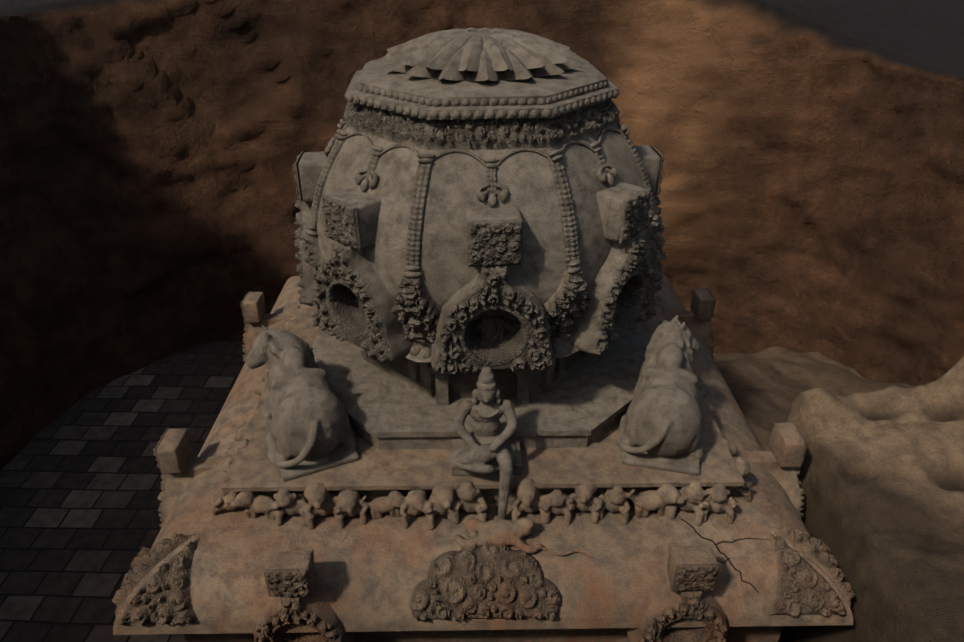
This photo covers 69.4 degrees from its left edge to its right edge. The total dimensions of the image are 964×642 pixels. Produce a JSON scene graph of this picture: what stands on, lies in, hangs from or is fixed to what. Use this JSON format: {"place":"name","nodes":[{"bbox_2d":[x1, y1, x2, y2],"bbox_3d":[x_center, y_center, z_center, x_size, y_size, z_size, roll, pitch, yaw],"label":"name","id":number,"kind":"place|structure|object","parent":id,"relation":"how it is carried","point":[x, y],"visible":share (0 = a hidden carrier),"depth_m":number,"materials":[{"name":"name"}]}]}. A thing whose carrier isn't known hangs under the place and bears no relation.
{"place":"outdoors","nodes":[
{"label":"outdoors","id":0,"kind":"place"},
{"bbox_2d":[0,0,963,470],"bbox_3d":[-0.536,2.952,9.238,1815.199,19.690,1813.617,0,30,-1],"label":"rock wall","id":1,"kind":"structure","parent":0,"point":[810,196],"depth_m":11.78,"materials":[{"name":"brown stone"}]},
{"bbox_2d":[0,341,715,641],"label":"paved floor","id":2,"kind":"structure","parent":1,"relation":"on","point":[80,501],"depth_m":10.43,"materials":[{"name":"stone"}]},
{"bbox_2d":[113,274,852,641],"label":"temple roof","id":3,"kind":"structure","parent":2,"relation":"on","point":[371,572],"depth_m":5.22,"materials":[{"name":"stone"}]},
{"bbox_2d":[245,325,358,481],"bbox_3d":[-1.458,0.556,5.547,0.685,0.825,1.185,-13,32,-21],"label":"bull statue","id":4,"kind":"object","parent":3,"relation":"on","point":[306,420],"visible":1,"depth_m":5.31,"materials":[{"name":"stone"}]},
{"bbox_2d":[312,322,648,449],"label":"platform","id":5,"kind":"structure","parent":3,"relation":"on","point":[586,405],"depth_m":5.75,"materials":[{"name":"stone"}]},
{"bbox_2d":[361,348,595,405],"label":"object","id":6,"kind":"object","parent":5,"relation":"on","point":[521,385],"visible":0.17,"depth_m":5.80,"materials":[{"name":"stone"}]},
{"bbox_2d":[293,69,664,374],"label":"dome ornaments","id":7,"kind":"object","parent":5,"relation":"on","point":[346,292],"visible":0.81,"depth_m":5.09,"materials":[{"name":"stone"}]},
{"bbox_2d":[315,58,651,361],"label":"dome","id":8,"kind":"structure","parent":5,"relation":"on","point":[456,180],"depth_m":4.95,"materials":[{"name":"stone"}]},
{"bbox_2d":[377,28,581,80],"bbox_3d":[-0.014,-2.148,5.527,1.638,0.295,1.638,0,30,-1],"label":"lotus dome","id":9,"kind":"object","parent":8,"relation":"on","point":[484,54],"visible":1,"depth_m":5.14,"materials":[{"name":"grey stone"}]},
{"bbox_2d":[211,294,751,529],"bbox_3d":[-0.011,0.351,6.985,4.236,0.354,4.264,0,30,-1],"label":"animal frieze","id":10,"kind":"object","parent":3,"relation":"on","point":[667,500],"visible":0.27,"depth_m":5.24,"materials":[{"name":"stone"}]},
{"bbox_2d":[112,288,854,641],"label":"carved roof ornaments","id":11,"kind":"object","parent":3,"relation":"on","point":[486,580],"visible":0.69,"depth_m":4.95,"materials":[{"name":"stone"}]},
{"bbox_2d":[449,366,521,518],"bbox_3d":[0.027,0.908,5.165,0.547,1.184,0.633,0,30,-1],"label":"seated deity statue","id":12,"kind":"object","parent":3,"relation":"on","point":[486,446],"visible":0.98,"depth_m":5.11,"materials":[{"name":"stone"}]},
{"bbox_2d":[454,517,591,557],"bbox_3d":[0.305,1.559,5.112,1.014,0.207,0.240,2,30,4],"label":"apasmara dwarf","id":13,"kind":"object","parent":3,"relation":"on","point":[500,532],"visible":0.96,"depth_m":5.08,"materials":[{"name":"stone"}]},
{"bbox_2d":[616,315,703,475],"bbox_3d":[1.474,0.530,5.593,0.685,0.825,1.184,7,31,11],"label":"bull statue","id":14,"kind":"object","parent":3,"relation":"on","point":[661,427],"visible":1,"depth_m":5.34,"materials":[{"name":"stone"}]},
{"bbox_2d":[681,519,769,592],"bbox_3d":[1.827,1.742,5.124,0.744,0.219,0.378,8,31,14],"label":"crack","id":15,"kind":"object","parent":3,"relation":"on","point":[724,554],"visible":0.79,"depth_m":5.15,"materials":[{"name":"black stone"}]},
{"bbox_2d":[713,347,963,641],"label":"rock","id":16,"kind":"object","parent":2,"relation":"on","point":[881,476],"visible":0.56,"depth_m":5.70,"materials":[{"name":"brown stone"}]}
]}

